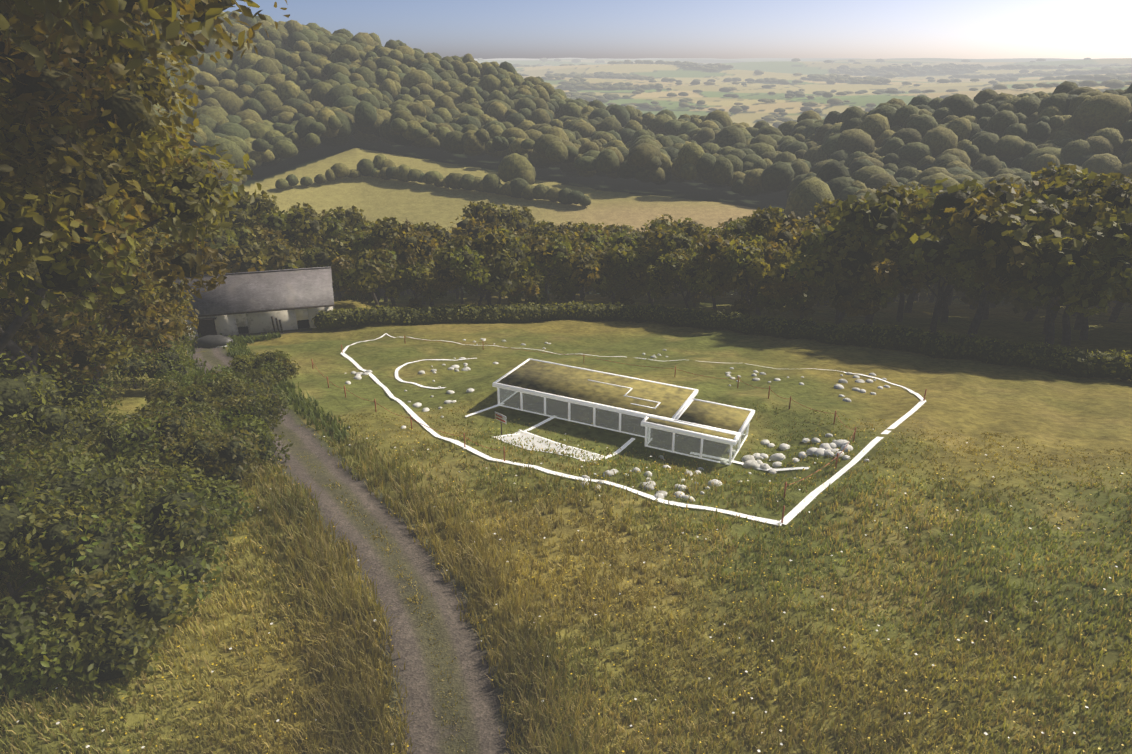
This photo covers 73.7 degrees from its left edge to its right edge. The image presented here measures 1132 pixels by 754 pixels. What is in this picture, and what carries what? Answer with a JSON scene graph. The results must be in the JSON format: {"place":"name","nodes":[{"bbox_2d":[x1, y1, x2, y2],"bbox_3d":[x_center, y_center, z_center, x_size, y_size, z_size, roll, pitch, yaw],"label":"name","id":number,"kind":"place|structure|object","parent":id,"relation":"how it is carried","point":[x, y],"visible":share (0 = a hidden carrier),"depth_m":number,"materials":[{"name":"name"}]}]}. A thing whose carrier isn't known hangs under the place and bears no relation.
{"place":"outdoors","nodes":[
{"label":"outdoors","id":0,"kind":"place"},
{"bbox_2d":[187,327,521,753],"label":"gravel track","id":1,"kind":"structure","parent":0,"point":[479,705],"depth_m":28.30,"materials":[{"name":"grey gravel"}]},
{"bbox_2d":[194,335,232,347],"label":"car","id":2,"kind":"object","parent":1,"relation":"on","point":[210,341],"visible":0.79,"depth_m":92.16,"materials":[{"name":"grey metal"}]},
{"bbox_2d":[0,58,1131,753],"bbox_3d":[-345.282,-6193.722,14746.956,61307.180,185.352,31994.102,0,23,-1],"label":"terrain","id":3,"kind":"structure","parent":0,"point":[1032,406],"depth_m":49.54,"materials":[{"name":"green plant"}]},
{"bbox_2d":[0,347,94,469],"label":"bramble bush","id":4,"kind":"object","parent":3,"relation":"on","point":[34,396],"visible":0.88,"depth_m":33.29,"materials":[{"name":"green plant"}]},
{"bbox_2d":[0,345,124,441],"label":"bramble bush","id":5,"kind":"object","parent":3,"relation":"on","point":[96,391],"visible":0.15,"depth_m":43.29,"materials":[{"name":"green plant"}]},
{"bbox_2d":[0,433,126,565],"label":"bramble bush","id":6,"kind":"object","parent":3,"relation":"on","point":[12,523],"visible":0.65,"depth_m":27.77,"materials":[{"name":"green plant"}]},
{"bbox_2d":[2,278,129,375],"bbox_3d":[-41.434,-6.823,56.686,18.640,19.258,18.184,-20,30,-38],"label":"tree","id":7,"kind":"object","parent":3,"relation":"on","point":[95,315],"depth_m":55.58,"materials":[{"name":"green plant"}]},
{"bbox_2d":[0,463,145,678],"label":"bramble bush","id":8,"kind":"object","parent":3,"relation":"on","point":[12,628],"visible":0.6,"depth_m":26.13,"materials":[{"name":"green plant"}]},
{"bbox_2d":[0,435,158,589],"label":"bramble bush","id":9,"kind":"object","parent":3,"relation":"on","point":[109,485],"visible":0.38,"depth_m":29.72,"materials":[{"name":"green plant"}]},
{"bbox_2d":[44,310,121,387],"bbox_3d":[-38.589,-1.549,54.726,12.518,7.435,13.037,0,23,-1],"label":"bramble bush","id":10,"kind":"object","parent":3,"relation":"on","point":[98,325],"visible":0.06,"depth_m":54.77,"materials":[{"name":"green plant"}]},
{"bbox_2d":[0,212,181,438],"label":"tree","id":11,"kind":"object","parent":3,"relation":"on","point":[31,272],"visible":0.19,"depth_m":37.43,"materials":[{"name":"green plant"}]},
{"bbox_2d":[0,261,198,426],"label":"tree","id":12,"kind":"object","parent":3,"relation":"on","point":[162,315],"visible":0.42,"depth_m":43.34,"materials":[{"name":"green plant"}]},
{"bbox_2d":[0,542,204,704],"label":"bramble bush","id":13,"kind":"object","parent":3,"relation":"on","point":[113,651],"visible":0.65,"depth_m":23.81,"materials":[{"name":"green plant"}]},
{"bbox_2d":[0,395,211,483],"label":"bramble bush","id":14,"kind":"object","parent":3,"relation":"on","point":[166,431],"visible":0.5,"depth_m":38.33,"materials":[{"name":"green plant"}]},
{"bbox_2d":[0,1,261,578],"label":"tree","id":15,"kind":"object","parent":3,"relation":"on","point":[88,181],"visible":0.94,"depth_m":22.01,"materials":[{"name":"green plant"}]},
{"bbox_2d":[26,468,244,639],"bbox_3d":[-16.562,6.439,29.128,8.048,4.601,10.382,-15,27,-31],"label":"bramble bush","id":16,"kind":"object","parent":3,"relation":"on","point":[185,521],"visible":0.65,"depth_m":28.53,"materials":[{"name":"green plant"}]},
{"bbox_2d":[0,0,289,100],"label":"tree","id":17,"kind":"object","parent":3,"relation":"on","point":[116,30],"visible":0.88,"depth_m":15.28,"materials":[{"name":"green plant"}]},
{"bbox_2d":[105,329,196,389],"bbox_3d":[-34.798,-1.473,62.185,7.529,5.523,9.856,-17,28,-35],"label":"bramble bush","id":18,"kind":"object","parent":3,"relation":"on","point":[133,367],"visible":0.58,"depth_m":60.33,"materials":[{"name":"green plant"}]},
{"bbox_2d":[79,398,224,475],"bbox_3d":[-23.439,3.522,43.874,7.943,3.952,7.720,0,23,-1],"label":"bramble bush","id":19,"kind":"object","parent":3,"relation":"on","point":[196,411],"visible":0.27,"depth_m":44.11,"materials":[{"name":"green plant"}]},
{"bbox_2d":[120,327,197,358],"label":"bramble bush","id":20,"kind":"object","parent":3,"relation":"on","point":[183,337],"visible":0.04,"depth_m":75.06,"materials":[{"name":"green plant"}]},
{"bbox_2d":[153,223,196,274],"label":"tree","id":21,"kind":"object","parent":3,"relation":"on","point":[171,245],"visible":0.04,"depth_m":112.34,"materials":[{"name":"green plant"}]},
{"bbox_2d":[114,426,265,541],"bbox_3d":[-18.441,5.430,36.251,7.512,3.802,9.349,0,23,-1],"label":"bramble bush","id":22,"kind":"object","parent":3,"relation":"on","point":[233,451],"visible":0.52,"depth_m":37.81,"materials":[{"name":"green plant"}]},
{"bbox_2d":[153,219,250,261],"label":"tree","id":23,"kind":"object","parent":3,"relation":"on","point":[219,229],"visible":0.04,"depth_m":117.66,"materials":[{"name":"green plant"}]},
{"bbox_2d":[145,368,269,412],"bbox_3d":[-26.319,1.336,54.500,6.825,3.943,8.290,21,30,40],"label":"bramble bush","id":24,"kind":"object","parent":3,"relation":"on","point":[169,389],"visible":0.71,"depth_m":53.88,"materials":[{"name":"green plant"}]},
{"bbox_2d":[164,414,293,490],"bbox_3d":[-19.805,4.350,42.225,7.461,3.828,7.674,0,23,-1],"label":"bramble bush","id":25,"kind":"object","parent":3,"relation":"on","point":[265,438],"visible":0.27,"depth_m":43.33,"materials":[{"name":"green plant"}]},
{"bbox_2d":[185,364,277,404],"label":"bramble bush","id":26,"kind":"object","parent":3,"relation":"on","point":[261,375],"visible":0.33,"depth_m":58.92,"materials":[{"name":"green plant"}]},
{"bbox_2d":[182,224,305,274],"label":"tree","id":27,"kind":"object","parent":3,"relation":"on","point":[252,257],"visible":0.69,"depth_m":111.63,"materials":[{"name":"green plant"}]},
{"bbox_2d":[203,224,286,274],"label":"tree","id":28,"kind":"object","parent":3,"relation":"on","point":[246,231],"visible":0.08,"depth_m":118.15,"materials":[{"name":"green plant"}]},
{"bbox_2d":[202,387,289,431],"bbox_3d":[-21.926,2.586,51.134,6.129,3.203,5.060,-7,24,-15],"label":"bramble bush","id":29,"kind":"object","parent":3,"relation":"on","point":[267,409],"visible":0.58,"depth_m":50.49,"materials":[{"name":"green plant"}]},
{"bbox_2d":[173,266,333,336],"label":"barn","id":30,"kind":"structure","parent":3,"relation":"on","point":[265,301],"depth_m":97.62,"materials":[{"name":"stone"}]},
{"bbox_2d":[166,332,356,442],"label":"verge grass","id":31,"kind":"structure","parent":3,"relation":"on","point":[238,344],"depth_m":61.49,"materials":[{"name":"green plant"}]},
{"bbox_2d":[227,349,300,384],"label":"bramble bush","id":32,"kind":"object","parent":3,"relation":"on","point":[278,364],"visible":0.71,"depth_m":66.15,"materials":[{"name":"green plant"}]},
{"bbox_2d":[213,189,316,253],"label":"tree","id":33,"kind":"object","parent":3,"relation":"on","point":[273,220],"visible":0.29,"depth_m":123.90,"materials":[{"name":"green plant"}]},
{"bbox_2d":[264,244,329,267],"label":"tree","id":34,"kind":"object","parent":3,"relation":"on","point":[300,256],"visible":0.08,"depth_m":123.30,"materials":[{"name":"green plant"}]},
{"bbox_2d":[251,202,343,266],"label":"tree","id":35,"kind":"object","parent":3,"relation":"on","point":[304,219],"visible":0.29,"depth_m":126.85,"materials":[{"name":"green plant"}]},
{"bbox_2d":[302,241,341,300],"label":"tree","id":36,"kind":"object","parent":3,"relation":"on","point":[318,257],"visible":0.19,"depth_m":121.59,"materials":[{"name":"green plant"}]},
{"bbox_2d":[318,205,375,264],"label":"valley tree","id":37,"kind":"object","parent":3,"relation":"on","point":[349,220],"visible":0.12,"depth_m":141.08,"materials":[{"name":"green plant"}]},
{"bbox_2d":[332,272,379,302],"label":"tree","id":38,"kind":"object","parent":3,"relation":"on","point":[356,295],"visible":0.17,"depth_m":120.15,"materials":[{"name":"green plant"}]},
{"bbox_2d":[331,248,397,308],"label":"tree","id":39,"kind":"object","parent":3,"relation":"on","point":[370,271],"visible":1,"depth_m":103.84,"materials":[{"name":"green plant"}]},
{"bbox_2d":[328,228,411,305],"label":"tree","id":40,"kind":"object","parent":3,"relation":"on","point":[344,245],"visible":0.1,"depth_m":118.01,"materials":[{"name":"green plant"}]},
{"bbox_2d":[345,217,438,309],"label":"tree","id":41,"kind":"object","parent":3,"relation":"on","point":[406,243],"visible":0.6,"depth_m":113.38,"materials":[{"name":"green plant"}]},
{"bbox_2d":[384,261,448,309],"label":"tree","id":42,"kind":"object","parent":3,"relation":"on","point":[419,281],"visible":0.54,"depth_m":113.42,"materials":[{"name":"green plant"}]},
{"bbox_2d":[275,153,590,205],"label":"hedgerow trees","id":43,"kind":"object","parent":3,"relation":"on","point":[516,173],"visible":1,"depth_m":325.31,"materials":[{"name":"green plant"}]},
{"bbox_2d":[412,221,456,304],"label":"tree","id":44,"kind":"object","parent":3,"relation":"on","point":[442,236],"visible":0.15,"depth_m":125.98,"materials":[{"name":"green plant"}]},
{"bbox_2d":[395,358,473,388],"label":"drive line","id":45,"kind":"object","parent":3,"relation":"on","point":[397,376],"visible":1,"depth_m":68.83,"materials":[{"name":"white paint"}]},
{"bbox_2d":[449,285,478,303],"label":"tree","id":46,"kind":"object","parent":3,"relation":"on","point":[462,295],"depth_m":130.87,"materials":[{"name":"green plant"}]},
{"bbox_2d":[448,249,502,306],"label":"tree","id":47,"kind":"object","parent":3,"relation":"on","point":[483,262],"visible":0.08,"depth_m":114.32,"materials":[{"name":"green plant"}]},
{"bbox_2d":[429,227,530,305],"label":"tree","id":48,"kind":"object","parent":3,"relation":"on","point":[465,253],"visible":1,"depth_m":106.25,"materials":[{"name":"green plant"}]},
{"bbox_2d":[450,201,517,241],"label":"valley tree","id":49,"kind":"object","parent":3,"relation":"on","point":[488,215],"visible":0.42,"depth_m":158.17,"materials":[{"name":"green plant"}]},
{"bbox_2d":[496,227,531,236],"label":"valley tree","id":50,"kind":"object","parent":3,"relation":"on","point":[521,231],"visible":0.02,"depth_m":154.86,"materials":[{"name":"green plant"}]},
{"bbox_2d":[482,205,548,291],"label":"valley tree","id":51,"kind":"object","parent":3,"relation":"on","point":[525,220],"visible":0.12,"depth_m":165.61,"materials":[{"name":"green plant"}]},
{"bbox_2d":[489,254,547,285],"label":"tree","id":52,"kind":"object","parent":3,"relation":"on","point":[531,263],"visible":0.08,"depth_m":112.70,"materials":[{"name":"green plant"}]},
{"bbox_2d":[494,416,556,437],"bbox_3d":[-2.733,3.333,51.291,0.300,0.808,6.264,18,29,36],"label":"terrace edge","id":53,"kind":"object","parent":3,"relation":"on","point":[538,424],"visible":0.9,"depth_m":51.98,"materials":[{"name":"white"}]},
{"bbox_2d":[507,260,548,306],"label":"tree","id":54,"kind":"object","parent":3,"relation":"on","point":[531,285],"visible":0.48,"depth_m":110.66,"materials":[{"name":"green plant"}]},
{"bbox_2d":[509,231,572,304],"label":"tree","id":55,"kind":"object","parent":3,"relation":"on","point":[528,238],"visible":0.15,"depth_m":120.65,"materials":[{"name":"green plant"}]},
{"bbox_2d":[517,221,578,300],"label":"tree","id":56,"kind":"object","parent":3,"relation":"on","point":[550,228],"visible":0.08,"depth_m":131.48,"materials":[{"name":"green plant"}]},
{"bbox_2d":[494,431,603,459],"bbox_3d":[-1.091,4.285,48.081,7.221,1.496,3.000,17,28,34],"label":"gravel patch","id":57,"kind":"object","parent":3,"relation":"on","point":[537,445],"depth_m":48.83,"materials":[{"name":"white gravel"}]},
{"bbox_2d":[341,353,781,525],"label":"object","id":58,"kind":"object","parent":3,"relation":"on","point":[433,432],"visible":0.88,"depth_m":42.44,"materials":[{"name":"white"}]},
{"bbox_2d":[2,418,1130,753],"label":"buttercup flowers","id":59,"kind":"object","parent":3,"relation":"on","point":[684,612],"visible":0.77,"depth_m":27.57,"materials":[{"name":"yellow plant"}]},
{"bbox_2d":[17,422,1122,751],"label":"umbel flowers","id":60,"kind":"object","parent":3,"relation":"on","point":[643,562],"visible":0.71,"depth_m":27.33,"materials":[{"name":"white plant"}]},
{"bbox_2d":[527,237,618,304],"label":"tree","id":61,"kind":"object","parent":3,"relation":"on","point":[545,252],"visible":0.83,"depth_m":112.52,"materials":[{"name":"green plant"}]},
{"bbox_2d":[555,242,618,303],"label":"tree","id":62,"kind":"object","parent":3,"relation":"on","point":[611,286],"visible":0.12,"depth_m":117.00,"materials":[{"name":"green plant"}]},
{"bbox_2d":[567,223,606,297],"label":"tree","id":63,"kind":"object","parent":3,"relation":"on","point":[579,227],"visible":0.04,"depth_m":136.43,"materials":[{"name":"green plant"}]},
{"bbox_2d":[582,438,634,460],"bbox_3d":[2.766,4.520,47.563,0.300,1.536,6.818,13,26,29],"label":"terrace edge","id":64,"kind":"object","parent":3,"relation":"on","point":[625,445],"visible":0.75,"depth_m":49.17,"materials":[{"name":"white concrete"}]},
{"bbox_2d":[574,226,650,303],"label":"tree","id":65,"kind":"object","parent":3,"relation":"on","point":[595,235],"visible":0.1,"depth_m":125.13,"materials":[{"name":"green plant"}]},
{"bbox_2d":[598,222,628,247],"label":"tree","id":66,"kind":"object","parent":3,"relation":"on","point":[613,228],"visible":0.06,"depth_m":141.12,"materials":[{"name":"green plant"}]},
{"bbox_2d":[387,334,842,371],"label":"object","id":67,"kind":"object","parent":3,"relation":"on","point":[609,356],"visible":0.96,"depth_m":77.37,"materials":[{"name":"white"}]},
{"bbox_2d":[344,338,889,501],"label":"rocks","id":68,"kind":"object","parent":3,"relation":"on","point":[749,461],"visible":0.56,"depth_m":47.41,"materials":[{"name":"white stone"}]},
{"bbox_2d":[311,335,926,522],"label":"orange survey stakes","id":69,"kind":"object","parent":3,"relation":"on","point":[835,415],"visible":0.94,"depth_m":52.65,"materials":[{"name":"brown"}]},
{"bbox_2d":[492,358,754,464],"bbox_3d":[3.752,2.153,53.050,18.100,1.995,6.650,11,25,24],"label":"house frame","id":70,"kind":"object","parent":3,"relation":"on","point":[674,409],"visible":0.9,"depth_m":52.11,"materials":[{"name":"white metal"}]},
{"bbox_2d":[591,243,660,305],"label":"tree","id":71,"kind":"object","parent":3,"relation":"on","point":[619,256],"visible":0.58,"depth_m":113.59,"materials":[{"name":"green plant"}]},
{"bbox_2d":[610,226,697,304],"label":"tree","id":72,"kind":"object","parent":3,"relation":"on","point":[664,240],"visible":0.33,"depth_m":112.47,"materials":[{"name":"green plant"}]},
{"bbox_2d":[632,214,711,293],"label":"valley tree","id":73,"kind":"object","parent":3,"relation":"on","point":[656,223],"visible":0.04,"depth_m":142.52,"materials":[{"name":"green plant"}]},
{"bbox_2d":[647,248,722,308],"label":"tree","id":74,"kind":"object","parent":3,"relation":"on","point":[668,272],"visible":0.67,"depth_m":105.60,"materials":[{"name":"green plant"}]},
{"bbox_2d":[656,223,720,300],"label":"tree","id":75,"kind":"object","parent":3,"relation":"on","point":[691,230],"visible":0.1,"depth_m":126.76,"materials":[{"name":"green plant"}]},
{"bbox_2d":[311,300,1131,380],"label":"field hedge","id":76,"kind":"object","parent":3,"relation":"on","point":[1080,363],"visible":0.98,"depth_m":89.80,"materials":[{"name":"green plant"}]},
{"bbox_2d":[713,214,751,228],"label":"valley tree","id":77,"kind":"object","parent":3,"relation":"on","point":[744,218],"visible":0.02,"depth_m":170.68,"materials":[{"name":"green plant"}]},
{"bbox_2d":[694,229,794,311],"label":"tree","id":78,"kind":"object","parent":3,"relation":"on","point":[718,242],"visible":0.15,"depth_m":102.90,"materials":[{"name":"green plant"}]},
{"bbox_2d":[690,452,808,470],"bbox_3d":[11.291,5.095,46.841,7.429,0.972,0.592,13,26,27],"label":"path line","id":79,"kind":"object","parent":3,"relation":"on","point":[742,463],"visible":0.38,"depth_m":47.31,"materials":[{"name":"white paint"}]},
{"bbox_2d":[696,238,810,316],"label":"tree","id":80,"kind":"object","parent":3,"relation":"on","point":[747,262],"visible":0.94,"depth_m":97.28,"materials":[{"name":"green plant"}]},
{"bbox_2d":[724,206,813,314],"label":"tree","id":81,"kind":"object","parent":3,"relation":"on","point":[779,225],"visible":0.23,"depth_m":107.67,"materials":[{"name":"green plant"}]},
{"bbox_2d":[746,218,833,310],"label":"tree","id":82,"kind":"object","parent":3,"relation":"on","point":[802,224],"visible":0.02,"depth_m":113.09,"materials":[{"name":"green plant"}]},
{"bbox_2d":[477,58,1131,126],"bbox_3d":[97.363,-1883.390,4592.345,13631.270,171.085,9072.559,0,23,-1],"label":"fields","id":83,"kind":"structure","parent":3,"relation":"on","point":[1111,79],"depth_m":3358.89,"materials":[{"name":"green plant"}]},
{"bbox_2d":[770,247,854,319],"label":"tree","id":84,"kind":"object","parent":3,"relation":"on","point":[803,310],"visible":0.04,"depth_m":103.85,"materials":[{"name":"green plant"}]},
{"bbox_2d":[798,198,843,305],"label":"valley tree","id":85,"kind":"object","parent":3,"relation":"on","point":[820,211],"visible":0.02,"depth_m":123.10,"materials":[{"name":"green plant"}]},
{"bbox_2d":[789,245,901,326],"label":"tree","id":86,"kind":"object","parent":3,"relation":"on","point":[881,284],"visible":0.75,"depth_m":85.97,"materials":[{"name":"green plant"}]},
{"bbox_2d":[780,400,925,524],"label":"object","id":87,"kind":"object","parent":3,"relation":"on","point":[796,510],"visible":0.95,"depth_m":42.45,"materials":[{"name":"white"}]},
{"bbox_2d":[796,182,947,325],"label":"tree","id":88,"kind":"object","parent":3,"relation":"on","point":[850,240],"visible":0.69,"depth_m":86.89,"materials":[{"name":"green plant"}]},
{"bbox_2d":[845,372,925,400],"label":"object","id":89,"kind":"object","parent":3,"relation":"on","point":[919,396],"visible":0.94,"depth_m":62.74,"materials":[{"name":"white paint"}]},
{"bbox_2d":[876,231,947,321],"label":"tree","id":90,"kind":"object","parent":3,"relation":"on","point":[900,310],"depth_m":95.38,"materials":[{"name":"green plant"}]},
{"bbox_2d":[904,184,943,312],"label":"tree","id":91,"kind":"object","parent":3,"relation":"on","point":[909,304],"depth_m":115.18,"materials":[{"name":"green plant"}]},
{"bbox_2d":[874,226,1011,332],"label":"tree","id":92,"kind":"object","parent":3,"relation":"on","point":[890,249],"visible":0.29,"depth_m":88.19,"materials":[{"name":"green plant"}]},
{"bbox_2d":[891,190,1006,322],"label":"tree","id":93,"kind":"object","parent":3,"relation":"on","point":[945,314],"visible":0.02,"depth_m":99.72,"materials":[{"name":"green plant"}]},
{"bbox_2d":[902,177,1106,338],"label":"tree","id":94,"kind":"object","parent":3,"relation":"on","point":[970,211],"visible":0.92,"depth_m":73.52,"materials":[{"name":"green plant"}]},
{"bbox_2d":[967,193,1131,347],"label":"tree","id":95,"kind":"object","parent":3,"relation":"on","point":[1112,276],"visible":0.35,"depth_m":69.20,"materials":[{"name":"green plant"}]},
{"bbox_2d":[1001,161,1109,321],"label":"tree","id":96,"kind":"object","parent":3,"relation":"on","point":[1050,174],"visible":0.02,"depth_m":95.65,"materials":[{"name":"green plant"}]},
{"bbox_2d":[1012,171,1131,345],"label":"tree","id":97,"kind":"object","parent":3,"relation":"on","point":[1114,189],"visible":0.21,"depth_m":77.73,"materials":[{"name":"green plant"}]},
{"bbox_2d":[1017,174,1131,329],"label":"tree","id":98,"kind":"object","parent":3,"relation":"on","point":[1077,325],"depth_m":93.30,"materials":[{"name":"green plant"}]},
{"bbox_2d":[1079,292,1120,340],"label":"tree","id":99,"kind":"object","parent":3,"relation":"on","point":[1083,336],"depth_m":85.84,"materials":[{"name":"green plant"}]},
{"bbox_2d":[1072,204,1131,302],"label":"tree","id":100,"kind":"object","parent":3,"relation":"on","point":[1119,298],"depth_m":72.30,"materials":[{"name":"green plant"}]},
{"bbox_2d":[1108,179,1131,322],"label":"valley tree","id":101,"kind":"object","parent":3,"relation":"on","point":[1114,315],"depth_m":102.48,"materials":[{"name":"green plant"}]},
{"bbox_2d":[59,0,1131,162],"bbox_3d":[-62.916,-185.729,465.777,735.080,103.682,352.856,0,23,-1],"label":"forest hill","id":102,"kind":"structure","parent":0,"point":[293,72],"depth_m":452.25,"materials":[{"name":"green plant"}]},
{"bbox_2d":[150,92,1131,219],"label":"forest hill","id":103,"kind":"structure","parent":0,"point":[923,149],"depth_m":333.73,"materials":[{"name":"green plant"}]},
{"bbox_2d":[223,0,1131,58],"label":"sky","id":104,"kind":"structure","parent":0,"point":[484,29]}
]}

